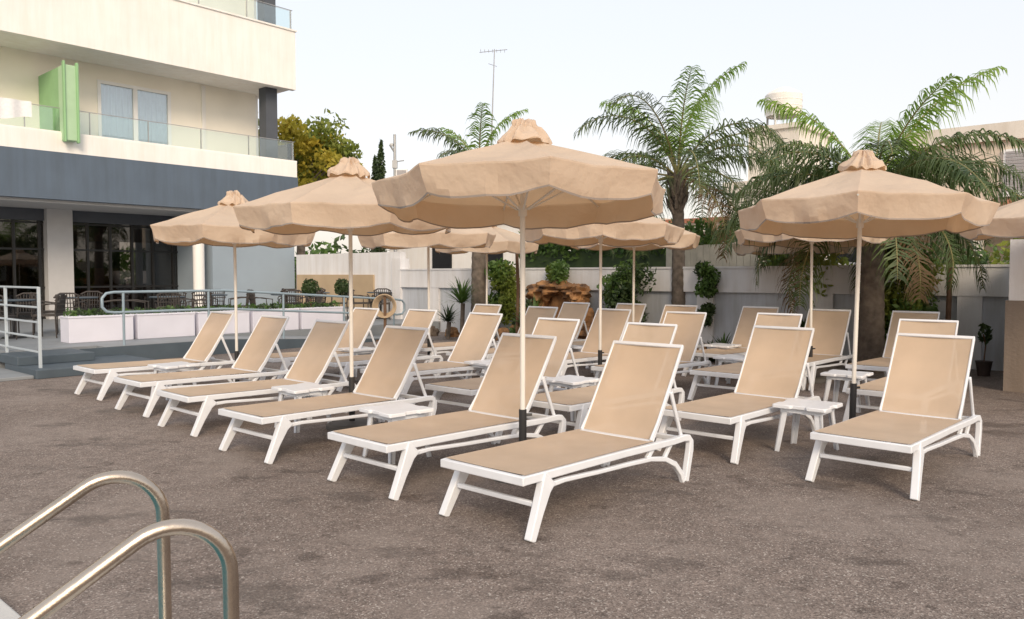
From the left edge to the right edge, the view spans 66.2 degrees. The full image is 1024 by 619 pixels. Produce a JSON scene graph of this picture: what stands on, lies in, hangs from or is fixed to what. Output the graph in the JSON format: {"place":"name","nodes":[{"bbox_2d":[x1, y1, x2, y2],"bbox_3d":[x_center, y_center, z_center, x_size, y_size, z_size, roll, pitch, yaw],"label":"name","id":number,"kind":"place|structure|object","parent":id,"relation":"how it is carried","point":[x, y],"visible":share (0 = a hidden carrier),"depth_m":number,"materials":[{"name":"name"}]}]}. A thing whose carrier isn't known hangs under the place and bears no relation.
{"place":"outdoors","nodes":[
{"label":"outdoors","id":0,"kind":"place"},
{"bbox_2d":[0,316,439,368],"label":"terrace","id":1,"kind":"structure","parent":0,"point":[50,341],"depth_m":15.26,"materials":[{"name":"tile"}]},
{"bbox_2d":[0,299,34,338],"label":"terrace table","id":2,"kind":"object","parent":1,"relation":"on","point":[12,301],"visible":0.85,"depth_m":15.12,"materials":[{"name":"metal"}]},
{"bbox_2d":[7,293,41,335],"bbox_3d":[-9.759,0.093,15.763,0.544,0.857,0.490,-1,3,-13],"label":"rattan chair","id":3,"kind":"object","parent":1,"relation":"on","point":[23,312],"visible":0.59,"depth_m":15.90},
{"bbox_2d":[31,293,66,338],"bbox_3d":[-8.972,0.117,15.236,0.490,0.857,0.544,0,3,-9],"label":"rattan chair","id":4,"kind":"object","parent":1,"relation":"on","point":[60,302],"visible":0.93,"depth_m":15.10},
{"bbox_2d":[55,293,86,334],"bbox_3d":[-9.128,0.073,16.233,0.544,0.857,0.490,-1,3,-15],"label":"rattan chair","id":5,"kind":"object","parent":1,"relation":"on","point":[75,298],"visible":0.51,"depth_m":16.04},
{"bbox_2d":[74,291,102,313],"bbox_3d":[-9.414,0.017,17.489,0.544,0.857,0.490,0,3,-11],"label":"rattan chair","id":6,"kind":"object","parent":1,"relation":"on","point":[92,300],"visible":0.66,"depth_m":17.66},
{"bbox_2d":[0,219,177,320],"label":"restaurant window frames","id":7,"kind":"structure","parent":1,"relation":"on","point":[87,250],"depth_m":22.71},
{"bbox_2d":[0,219,177,317],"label":"restaurant glass","id":8,"kind":"object","parent":7,"relation":"in","point":[27,267],"visible":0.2,"depth_m":22.71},
{"bbox_2d":[59,307,133,342],"bbox_3d":[-7.649,0.259,14.508,0.444,0.637,1.175,2,3,41],"label":"planter box","id":9,"kind":"object","parent":1,"relation":"on","point":[89,325],"visible":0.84,"depth_m":14.29,"materials":[{"name":"white concrete"}]},
{"bbox_2d":[130,305,194,338],"bbox_3d":[-6.869,0.219,15.394,0.444,0.638,1.211,2,3,41],"label":"planter box","id":10,"kind":"object","parent":1,"relation":"on","point":[162,324],"visible":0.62,"depth_m":15.24,"materials":[{"name":"white concrete"}]},
{"bbox_2d":[155,292,181,308],"bbox_3d":[-7.349,0.047,16.805,0.544,0.857,0.490,-1,3,-25],"label":"rattan chair","id":11,"kind":"object","parent":1,"relation":"on","point":[171,297],"visible":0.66,"depth_m":16.60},
{"bbox_2d":[191,303,249,334],"bbox_3d":[-6.071,0.181,16.300,0.444,0.633,1.185,2,3,41],"label":"planter box","id":12,"kind":"object","parent":1,"relation":"on","point":[201,317],"visible":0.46,"depth_m":16.30,"materials":[{"name":"white concrete"}]},
{"bbox_2d":[100,289,404,344],"bbox_3d":[-4.738,0.172,15.861,0.052,1.194,6.764,2,3,41],"label":"ramp handrail","id":13,"kind":"object","parent":1,"relation":"on","point":[123,312],"visible":0.91,"depth_m":14.87,"materials":[{"name":"grey metal"}]},
{"bbox_2d":[246,302,298,331],"bbox_3d":[-5.269,0.138,17.210,0.446,0.640,1.176,2,3,41],"label":"planter box","id":14,"kind":"object","parent":1,"relation":"on","point":[292,323],"visible":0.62,"depth_m":17.13,"materials":[{"name":"white concrete"}]},
{"bbox_2d":[295,300,342,328],"bbox_3d":[-4.475,0.098,18.112,0.444,0.639,1.173,2,3,41],"label":"planter box","id":15,"kind":"object","parent":1,"relation":"on","point":[307,320],"visible":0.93,"depth_m":17.88,"materials":[{"name":"white concrete"}]},
{"bbox_2d":[301,278,320,306],"bbox_3d":[-4.612,-0.161,17.996,0.466,1.127,0.439,0,3,0],"label":"topiary tree","id":16,"kind":"object","parent":15,"relation":"in","point":[310,286],"visible":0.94,"depth_m":17.89,"materials":[{"name":"green plant"}]},
{"bbox_2d":[334,278,348,301],"bbox_3d":[-4.021,-0.189,18.669,0.465,1.124,0.427,0,3,0],"label":"topiary tree","id":17,"kind":"object","parent":15,"relation":"in","point":[341,286],"visible":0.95,"depth_m":18.56,"materials":[{"name":"green plant"}]},
{"bbox_2d":[0,332,1023,618],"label":"ground","id":18,"kind":"structure","parent":0,"point":[762,530],"depth_m":4.74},
{"bbox_2d":[0,599,20,618],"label":"pool coping","id":19,"kind":"object","parent":18,"relation":"on","point":[7,611],"depth_m":3.42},
{"bbox_2d":[0,470,239,618],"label":"pool ladder","id":20,"kind":"object","parent":19,"relation":"on","point":[163,529],"visible":1,"depth_m":2.12,"materials":[{"name":"silver metal"}]},
{"bbox_2d":[0,348,155,381],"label":"terrace steps","id":21,"kind":"structure","parent":18,"relation":"on","point":[24,365],"depth_m":12.02,"materials":[{"name":"concrete"}]},
{"bbox_2d":[0,286,41,367],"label":"metal railing","id":22,"kind":"object","parent":21,"relation":"on","point":[6,332],"visible":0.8,"depth_m":11.90,"materials":[{"name":"metal"}]},
{"bbox_2d":[0,146,297,318],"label":"ground storey","id":23,"kind":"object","parent":18,"relation":"on","point":[58,194],"visible":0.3,"depth_m":21.70,"materials":[{"name":"paint"}]},
{"bbox_2d":[0,0,296,176],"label":"storeys","id":24,"kind":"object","parent":23,"relation":"on","point":[210,65],"visible":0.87,"depth_m":21.90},
{"bbox_2d":[38,60,79,143],"bbox_3d":[-11.720,-5.202,20.227,2.000,2.000,0.360,2,3,41],"label":"balcony divider fin","id":25,"kind":"object","parent":24,"relation":"attached to","point":[59,87],"visible":0.92,"depth_m":19.69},
{"bbox_2d":[97,79,171,144],"bbox_3d":[-11.111,-5.465,22.885,0.690,2.170,2.670,2,3,41],"label":"balcony window","id":26,"kind":"structure","parent":24,"relation":"attached to","point":[129,101],"depth_m":22.66,"materials":[{"name":"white glass"}]},
{"bbox_2d":[24,0,293,159],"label":"balcony railing","id":27,"kind":"object","parent":24,"relation":"attached to","point":[187,126],"visible":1,"depth_m":22.52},
{"bbox_2d":[35,0,293,160],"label":"balcony glass","id":28,"kind":"object","parent":24,"relation":"attached to","point":[284,151],"visible":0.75,"depth_m":25.06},
{"bbox_2d":[0,97,31,118],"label":"towel","id":29,"kind":"object","parent":28,"relation":"hanging from","point":[11,108],"visible":1,"depth_m":18.92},
{"bbox_2d":[257,0,277,158],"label":"dark column","id":30,"kind":"structure","parent":24,"relation":"on","point":[268,126],"depth_m":24.63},
{"bbox_2d":[73,311,234,400],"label":"sun lounger","id":31,"kind":"object","parent":18,"relation":"on","point":[208,338],"visible":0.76,"depth_m":10.49,"materials":[{"name":"fabric"}]},
{"bbox_2d":[147,361,199,399],"bbox_3d":[-4.150,0.871,9.648,0.449,0.405,0.449,2,3,38],"label":"side table","id":32,"kind":"object","parent":18,"relation":"on","point":[179,366],"visible":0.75,"depth_m":9.57,"materials":[{"name":"white plastic"}]},
{"bbox_2d":[192,243,204,306],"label":"round column","id":33,"kind":"structure","parent":18,"relation":"on","point":[198,268],"depth_m":22.71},
{"bbox_2d":[114,315,289,417],"bbox_3d":[-3.529,0.605,9.152,0.757,1.000,1.885,2,3,41],"label":"sun lounger","id":34,"kind":"object","parent":18,"relation":"on","point":[257,349],"visible":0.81,"depth_m":9.34,"materials":[{"name":"fabric"}]},
{"bbox_2d":[80,339,378,358],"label":"terrace kerb","id":35,"kind":"structure","parent":18,"relation":"on","point":[166,350],"depth_m":14.10,"materials":[{"name":"concrete"}]},
{"bbox_2d":[150,190,315,381],"bbox_3d":[-3.647,-0.263,10.350,1.984,2.609,1.986,-1,3,-22],"label":"patio umbrella","id":36,"kind":"object","parent":18,"relation":"on","point":[218,225],"visible":0.72,"depth_m":9.61,"materials":[{"name":"beige fabric"}]},
{"bbox_2d":[156,319,355,436],"bbox_3d":[-2.602,0.649,8.158,0.757,1.000,1.885,2,3,43],"label":"sun lounger","id":37,"kind":"object","parent":18,"relation":"on","point":[315,355],"visible":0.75,"depth_m":8.35,"materials":[{"name":"fabric"}]},
{"bbox_2d":[271,382,334,432],"bbox_3d":[-2.050,0.957,7.710,0.449,0.405,0.449,2,4,44],"label":"side table","id":38,"kind":"object","parent":18,"relation":"on","point":[301,390],"visible":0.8,"depth_m":7.63,"materials":[{"name":"white plastic"}]},
{"bbox_2d":[258,108,362,301],"bbox_3d":[-9.324,-4.210,34.099,6.024,8.402,5.679,0,3,0],"label":"broadleaf tree","id":39,"kind":"object","parent":18,"relation":"on","point":[318,154],"visible":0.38,"depth_m":32.76,"materials":[{"name":"green plant"}]},
{"bbox_2d":[248,307,378,380],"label":"sun lounger","id":40,"kind":"object","parent":18,"relation":"on","point":[364,319],"visible":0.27,"depth_m":11.88,"materials":[{"name":"fabric"}]},
{"bbox_2d":[218,325,436,463],"bbox_3d":[-1.613,0.695,7.117,0.757,1.000,1.885,2,3,41],"label":"sun lounger","id":41,"kind":"object","parent":18,"relation":"on","point":[388,368],"visible":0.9,"depth_m":7.31,"materials":[{"name":"fabric"}]},
{"bbox_2d":[294,234,368,281],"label":"distant trees","id":42,"kind":"object","parent":18,"relation":"on","point":[335,246],"depth_m":64.90,"materials":[{"name":"green plant"}]},
{"bbox_2d":[233,156,450,430],"bbox_3d":[-1.570,-0.162,7.657,2.017,2.646,2.018,0,3,-8],"label":"patio umbrella","id":43,"kind":"object","parent":18,"relation":"on","point":[341,199],"visible":0.83,"depth_m":7.01,"materials":[{"name":"beige fabric"}]},
{"bbox_2d":[337,346,374,376],"bbox_3d":[-2.300,0.778,11.746,0.449,0.405,0.449,3,4,45],"label":"side table","id":44,"kind":"object","parent":18,"relation":"on","point":[361,350],"visible":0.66,"depth_m":11.63,"materials":[{"name":"white plastic"}]},
{"bbox_2d":[372,139,389,252],"bbox_3d":[-6.649,-4.466,39.843,1.065,8.391,0.960,0,3,0],"label":"cypress tree","id":45,"kind":"object","parent":18,"relation":"on","point":[381,164],"visible":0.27,"depth_m":39.64,"materials":[{"name":"green plant"}]},
{"bbox_2d":[324,309,442,391],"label":"sun lounger","id":46,"kind":"object","parent":18,"relation":"on","point":[424,318],"visible":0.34,"depth_m":11.31,"materials":[{"name":"fabric"}]},
{"bbox_2d":[372,294,396,341],"bbox_3d":[-2.850,0.183,17.625,0.544,1.072,0.188,0,3,0],"label":"life ring","id":47,"kind":"object","parent":18,"relation":"on","point":[385,315],"visible":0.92,"depth_m":17.59,"materials":[{"name":"plastic"}]},
{"bbox_2d":[359,402,433,464],"bbox_3d":[-0.950,1.012,6.471,0.449,0.405,0.449,-2,4,-44],"label":"side table","id":48,"kind":"object","parent":18,"relation":"on","point":[397,411],"visible":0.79,"depth_m":6.38,"materials":[{"name":"white plastic"}]},
{"bbox_2d":[389,134,407,251],"bbox_3d":[-3.728,-2.700,25.881,0.596,6.100,0.210,0,3,0],"label":"floodlight pole","id":49,"kind":"object","parent":18,"relation":"on","point":[396,172],"visible":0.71,"depth_m":25.74,"materials":[{"name":"metal"}]},
{"bbox_2d":[358,228,495,362],"bbox_3d":[-1.307,-0.367,12.286,2.017,2.647,2.017,0,3,7],"label":"patio umbrella","id":50,"kind":"object","parent":18,"relation":"on","point":[465,238],"visible":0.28,"depth_m":11.50,"materials":[{"name":"beige fabric"}]},
{"bbox_2d":[360,312,502,399],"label":"sun lounger","id":51,"kind":"object","parent":18,"relation":"on","point":[476,337],"visible":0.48,"depth_m":10.29,"materials":[{"name":"fabric"}]},
{"bbox_2d":[327,333,565,500],"bbox_3d":[-0.445,0.740,6.113,0.757,1.000,1.885,2,3,42],"label":"sun lounger","id":52,"kind":"object","parent":18,"relation":"on","point":[495,403],"visible":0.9,"depth_m":6.23,"materials":[{"name":"fabric"}]},
{"bbox_2d":[436,304,458,338],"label":"yucca plant","id":53,"kind":"object","parent":18,"relation":"on","point":[448,316],"visible":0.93,"depth_m":18.31,"materials":[{"name":"green plant"}]},
{"bbox_2d":[440,277,481,332],"bbox_3d":[-1.134,-0.064,17.951,1.272,1.540,1.340,0,3,0],"label":"yucca plant","id":54,"kind":"object","parent":18,"relation":"on","point":[462,296],"visible":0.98,"depth_m":17.89,"materials":[{"name":"green plant"}]},
{"bbox_2d":[420,304,501,362],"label":"sun lounger","id":55,"kind":"object","parent":18,"relation":"on","point":[487,308],"visible":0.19,"depth_m":13.27,"materials":[{"name":"fabric"}]},
{"bbox_2d":[408,102,527,311],"bbox_3d":[-0.764,-2.023,18.509,2.953,5.401,2.859,1,3,20],"label":"palm tree","id":56,"kind":"object","parent":18,"relation":"on","point":[478,275],"visible":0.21,"depth_m":18.39,"materials":[{"name":"green plant"}]},
{"bbox_2d":[464,359,490,389],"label":"side table","id":57,"kind":"object","parent":18,"relation":"on","point":[484,364],"visible":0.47,"depth_m":9.85,"materials":[{"name":"white plastic"}]},
{"bbox_2d":[435,226,538,303],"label":"patio umbrella","id":58,"kind":"object","parent":18,"relation":"on","point":[504,241],"visible":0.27,"depth_m":14.66,"materials":[{"name":"beige fabric"}]},
{"bbox_2d":[446,306,557,376],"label":"sun lounger","id":59,"kind":"object","parent":18,"relation":"on","point":[533,314],"visible":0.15,"depth_m":12.55,"materials":[{"name":"fabric"}]},
{"bbox_2d":[484,258,519,327],"bbox_3d":[-0.188,-0.399,18.438,0.944,1.642,1.160,0,3,0],"label":"shrub","id":60,"kind":"object","parent":18,"relation":"on","point":[501,273],"visible":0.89,"depth_m":18.19,"materials":[{"name":"green plant"}]},
{"bbox_2d":[425,317,586,416],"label":"sun lounger","id":61,"kind":"object","parent":18,"relation":"on","point":[563,330],"visible":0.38,"depth_m":8.89,"materials":[{"name":"fabric"}]},
{"bbox_2d":[515,254,519,332],"bbox_3d":[0.115,-0.232,16.506,0.100,2.002,0.070,0,3,0],"label":"wooden post","id":62,"kind":"object","parent":18,"relation":"on","point":[517,287],"visible":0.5,"depth_m":16.48,"materials":[{"name":"brown wood"}]},
{"bbox_2d":[372,118,665,483],"bbox_3d":[0.077,-0.080,5.795,2.017,2.647,2.015,-1,3,-30],"label":"patio umbrella","id":63,"kind":"object","parent":18,"relation":"on","point":[522,175],"visible":0.98,"depth_m":5.40,"materials":[{"name":"beige fabric"}]},
{"bbox_2d":[390,218,668,268],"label":"white outbuilding","id":64,"kind":"structure","parent":18,"relation":"on","point":[417,257],"depth_m":28.68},
{"bbox_2d":[432,246,558,268],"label":"windows","id":65,"kind":"structure","parent":64,"relation":"in","point":[442,260],"depth_m":28.71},
{"bbox_2d":[496,302,589,342],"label":"sun lounger","id":66,"kind":"object","parent":18,"relation":"on","point":[573,310],"visible":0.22,"depth_m":14.40,"materials":[{"name":"fabric"}]},
{"bbox_2d":[509,280,594,338],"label":"rock waterfall","id":67,"kind":"object","parent":18,"relation":"on","point":[549,293],"visible":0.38,"depth_m":17.10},
{"bbox_2d":[545,258,569,284],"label":"shrub","id":68,"kind":"object","parent":67,"relation":"on","point":[557,270],"visible":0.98,"depth_m":17.06,"materials":[{"name":"green plant"}]},
{"bbox_2d":[427,325,705,349],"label":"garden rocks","id":69,"kind":"object","parent":18,"relation":"on","point":[434,331],"visible":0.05,"depth_m":18.85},
{"bbox_2d":[439,340,693,542],"bbox_3d":[0.439,0.776,5.299,0.757,1.000,1.885,2,3,42],"label":"sun lounger","id":70,"kind":"object","parent":18,"relation":"on","point":[632,393],"visible":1,"depth_m":5.48,"materials":[{"name":"fabric"}]},
{"bbox_2d":[545,375,599,421],"bbox_3d":[0.630,0.931,8.299,0.449,0.405,0.449,-3,4,-45],"label":"side table","id":71,"kind":"object","parent":18,"relation":"on","point":[571,381],"visible":0.71,"depth_m":8.20,"materials":[{"name":"white plastic"}]},
{"bbox_2d":[556,308,630,387],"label":"sun lounger","id":72,"kind":"object","parent":18,"relation":"on","point":[614,322],"visible":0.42,"depth_m":11.62,"materials":[{"name":"fabric"}]},
{"bbox_2d":[511,322,684,433],"bbox_3d":[0.888,0.670,7.678,0.757,1.000,1.885,2,3,43],"label":"sun lounger","id":73,"kind":"object","parent":18,"relation":"on","point":[578,399],"visible":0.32,"depth_m":7.81,"materials":[{"name":"fabric"}]},
{"bbox_2d":[519,217,684,386],"bbox_3d":[1.173,-0.285,10.396,2.016,2.648,2.015,1,3,27],"label":"patio umbrella","id":74,"kind":"object","parent":18,"relation":"on","point":[654,230],"visible":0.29,"depth_m":9.68,"materials":[{"name":"beige fabric"}]},
{"bbox_2d":[571,303,646,368],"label":"sun lounger","id":75,"kind":"object","parent":18,"relation":"on","point":[639,311],"visible":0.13,"depth_m":13.81,"materials":[{"name":"fabric"}]},
{"bbox_2d":[597,259,656,322],"bbox_3d":[2.366,-0.099,16.319,1.164,1.896,1.662,0,3,0],"label":"vine hedge","id":76,"kind":"object","parent":18,"relation":"on","point":[618,287],"visible":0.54,"depth_m":15.85,"materials":[{"name":"green plant"}]},
{"bbox_2d":[518,215,737,267],"bbox_3d":[2.668,-0.773,19.284,6.439,2.834,1.328,2,3,41],"label":"hedge","id":77,"kind":"object","parent":18,"relation":"on","point":[572,258],"visible":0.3,"depth_m":19.27,"materials":[{"name":"green plant"}]},
{"bbox_2d":[571,230,699,321],"bbox_3d":[1.970,-0.382,12.682,2.016,2.644,2.017,-1,3,-27],"label":"patio umbrella","id":78,"kind":"object","parent":18,"relation":"on","point":[688,240],"visible":0.17,"depth_m":12.66,"materials":[{"name":"beige fabric"}]},
{"bbox_2d":[591,311,711,385],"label":"sun lounger","id":79,"kind":"object","parent":18,"relation":"on","point":[689,330],"visible":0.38,"depth_m":10.62,"materials":[{"name":"fabric"}]},
{"bbox_2d":[296,252,1009,370],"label":"garden wall","id":80,"kind":"structure","parent":18,"relation":"on","point":[972,309],"depth_m":15.43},
{"bbox_2d":[693,260,720,327],"bbox_3d":[3.789,-0.301,15.266,0.596,1.339,0.563,0,3,0],"label":"topiary plant","id":81,"kind":"object","parent":80,"relation":"attached to","point":[708,282],"visible":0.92,"depth_m":15.18,"materials":[{"name":"green plant"}]},
{"bbox_2d":[659,305,701,360],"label":"sun lounger","id":82,"kind":"object","parent":18,"relation":"on","point":[687,308],"visible":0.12,"depth_m":13.21,"materials":[{"name":"fabric"}]},
{"bbox_2d":[573,61,801,304],"bbox_3d":[3.572,-2.050,15.810,4.740,5.695,4.700,0,3,0],"label":"palm tree","id":83,"kind":"object","parent":18,"relation":"on","point":[678,182],"visible":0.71,"depth_m":15.29,"materials":[{"name":"green plant"}]},
{"bbox_2d":[666,243,757,266],"bbox_3d":[4.067,-0.283,16.159,2.038,2.132,0.030,2,3,41],"label":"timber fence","id":84,"kind":"object","parent":18,"relation":"on","point":[702,253],"visible":0.05,"depth_m":16.08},
{"bbox_2d":[703,343,741,367],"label":"side table","id":85,"kind":"object","parent":18,"relation":"on","point":[720,346],"visible":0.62,"depth_m":12.27,"materials":[{"name":"white plastic"}]},
{"bbox_2d":[713,354,744,384],"bbox_3d":[3.000,0.831,10.547,0.449,0.405,0.449,2,3,41],"label":"side table","id":86,"kind":"object","parent":18,"relation":"on","point":[730,358],"visible":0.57,"depth_m":10.50,"materials":[{"name":"white plastic"}]},
{"bbox_2d":[681,306,778,380],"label":"sun lounger","id":87,"kind":"object","parent":18,"relation":"on","point":[745,325],"visible":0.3,"depth_m":12.50,"materials":[{"name":"fabric"}]},
{"bbox_2d":[655,325,820,463],"bbox_3d":[2.095,0.696,7.110,0.757,1.000,1.885,2,3,42],"label":"sun lounger","id":88,"kind":"object","parent":18,"relation":"on","point":[775,364],"visible":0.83,"depth_m":7.44,"materials":[{"name":"fabric"}]},
{"bbox_2d":[687,312,806,400],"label":"sun lounger","id":89,"kind":"object","parent":18,"relation":"on","point":[771,319],"visible":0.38,"depth_m":9.84,"materials":[{"name":"fabric"}]},
{"bbox_2d":[732,241,853,313],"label":"patio umbrella","id":90,"kind":"object","parent":18,"relation":"on","point":[742,250],"visible":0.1,"depth_m":13.32,"materials":[{"name":"beige fabric"}]},
{"bbox_2d":[758,252,852,305],"bbox_3d":[5.445,-0.749,15.166,1.369,1.388,2.933,0,3,0],"label":"shrub","id":91,"kind":"object","parent":18,"relation":"on","point":[833,258],"visible":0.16,"depth_m":14.07,"materials":[{"name":"green plant"}]},
{"bbox_2d":[772,398,842,452],"bbox_3d":[2.520,1.002,6.701,0.449,0.405,0.449,2,3,40],"label":"side table","id":92,"kind":"object","parent":18,"relation":"on","point":[797,407],"visible":0.9,"depth_m":6.66,"materials":[{"name":"white plastic"}]},
{"bbox_2d":[735,229,893,383],"bbox_3d":[4.194,-0.311,11.010,2.015,2.649,2.016,-2,3,-34],"label":"patio umbrella","id":93,"kind":"object","parent":18,"relation":"on","point":[744,237],"visible":0.15,"depth_m":10.98,"materials":[{"name":"beige fabric"}]},
{"bbox_2d":[804,309,852,390],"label":"sun lounger","id":94,"kind":"object","parent":18,"relation":"on","point":[830,326],"visible":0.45,"depth_m":11.42,"materials":[{"name":"fabric"}]},
{"bbox_2d":[665,120,1023,265],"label":"walls","id":95,"kind":"structure","parent":18,"relation":"on","point":[1010,128],"depth_m":21.24,"materials":[{"name":"paint"}]},
{"bbox_2d":[765,87,802,124],"bbox_3d":[9.106,-6.739,26.348,1.230,1.370,1.230,0,3,0],"label":"water tank","id":96,"kind":"object","parent":95,"relation":"on","point":[792,97],"visible":0.71,"depth_m":25.88,"materials":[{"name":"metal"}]},
{"bbox_2d":[829,148,1023,264],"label":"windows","id":97,"kind":"structure","parent":95,"relation":"attached to","point":[1011,156],"depth_m":20.30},
{"bbox_2d":[820,369,873,412],"bbox_3d":[3.750,0.908,8.799,0.449,0.405,0.449,2,3,40],"label":"side table","id":98,"kind":"object","parent":18,"relation":"on","point":[836,376],"visible":0.77,"depth_m":8.75,"materials":[{"name":"white plastic"}]},
{"bbox_2d":[708,66,1023,372],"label":"palm tree","id":99,"kind":"object","parent":18,"relation":"on","point":[871,320],"visible":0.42,"depth_m":11.54,"materials":[{"name":"green plant"}]},
{"bbox_2d":[738,150,999,440],"bbox_3d":[3.184,-0.139,7.206,2.017,2.650,2.016,0,3,3],"label":"patio umbrella","id":100,"kind":"object","parent":18,"relation":"on","point":[862,193],"visible":0.94,"depth_m":6.70,"materials":[{"name":"beige fabric"}]},
{"bbox_2d":[842,310,939,392],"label":"sun lounger","id":101,"kind":"object","parent":18,"relation":"on","point":[882,363],"visible":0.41,"depth_m":10.90,"materials":[{"name":"fabric"}]},
{"bbox_2d":[805,333,981,500],"bbox_3d":[3.027,0.741,6.101,0.757,1.000,1.885,2,3,43],"label":"sun lounger","id":102,"kind":"object","parent":18,"relation":"on","point":[928,378],"visible":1,"depth_m":6.40,"materials":[{"name":"fabric"}]},
{"bbox_2d":[842,319,958,421],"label":"sun lounger","id":103,"kind":"object","parent":18,"relation":"on","point":[875,388],"visible":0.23,"depth_m":8.78,"materials":[{"name":"fabric"}]},
{"bbox_2d":[860,237,944,345],"bbox_3d":[6.245,-0.159,12.413,1.437,2.172,1.190,0,3,0],"label":"bamboo bush","id":104,"kind":"object","parent":18,"relation":"on","point":[895,301],"visible":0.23,"depth_m":12.29,"materials":[{"name":"green plant"}]},
{"bbox_2d":[945,244,951,319],"bbox_3d":[6.730,-0.027,12.111,0.100,1.982,0.080,0,3,0],"label":"wooden post","id":105,"kind":"object","parent":18,"relation":"on","point":[948,304],"visible":0.31,"depth_m":12.08,"materials":[{"name":"brown wood"}]},
{"bbox_2d":[926,238,1019,264],"bbox_3d":[8.998,-0.606,14.025,2.384,1.850,4.087,0,3,0],"label":"shrub","id":106,"kind":"object","parent":18,"relation":"on","point":[1005,252],"visible":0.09,"depth_m":14.22,"materials":[{"name":"green plant"}]},
{"bbox_2d":[975,323,992,376],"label":"potted plant","id":107,"kind":"object","parent":18,"relation":"on","point":[983,367],"visible":1,"depth_m":11.59,"materials":[{"name":"green plant"}]},
{"bbox_2d":[960,199,1023,240],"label":"patio umbrella","id":108,"kind":"object","parent":18,"relation":"on","point":[1007,221],"visible":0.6,"depth_m":8.39,"materials":[{"name":"beige fabric"}]},
{"bbox_2d":[1003,239,1023,392],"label":"corner wall","id":109,"kind":"structure","parent":18,"relation":"on","point":[1013,375],"depth_m":10.03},
{"bbox_2d":[256,0,1023,256],"label":"sky","id":110,"kind":"structure","parent":0,"point":[387,68],"materials":[{"name":"white"}]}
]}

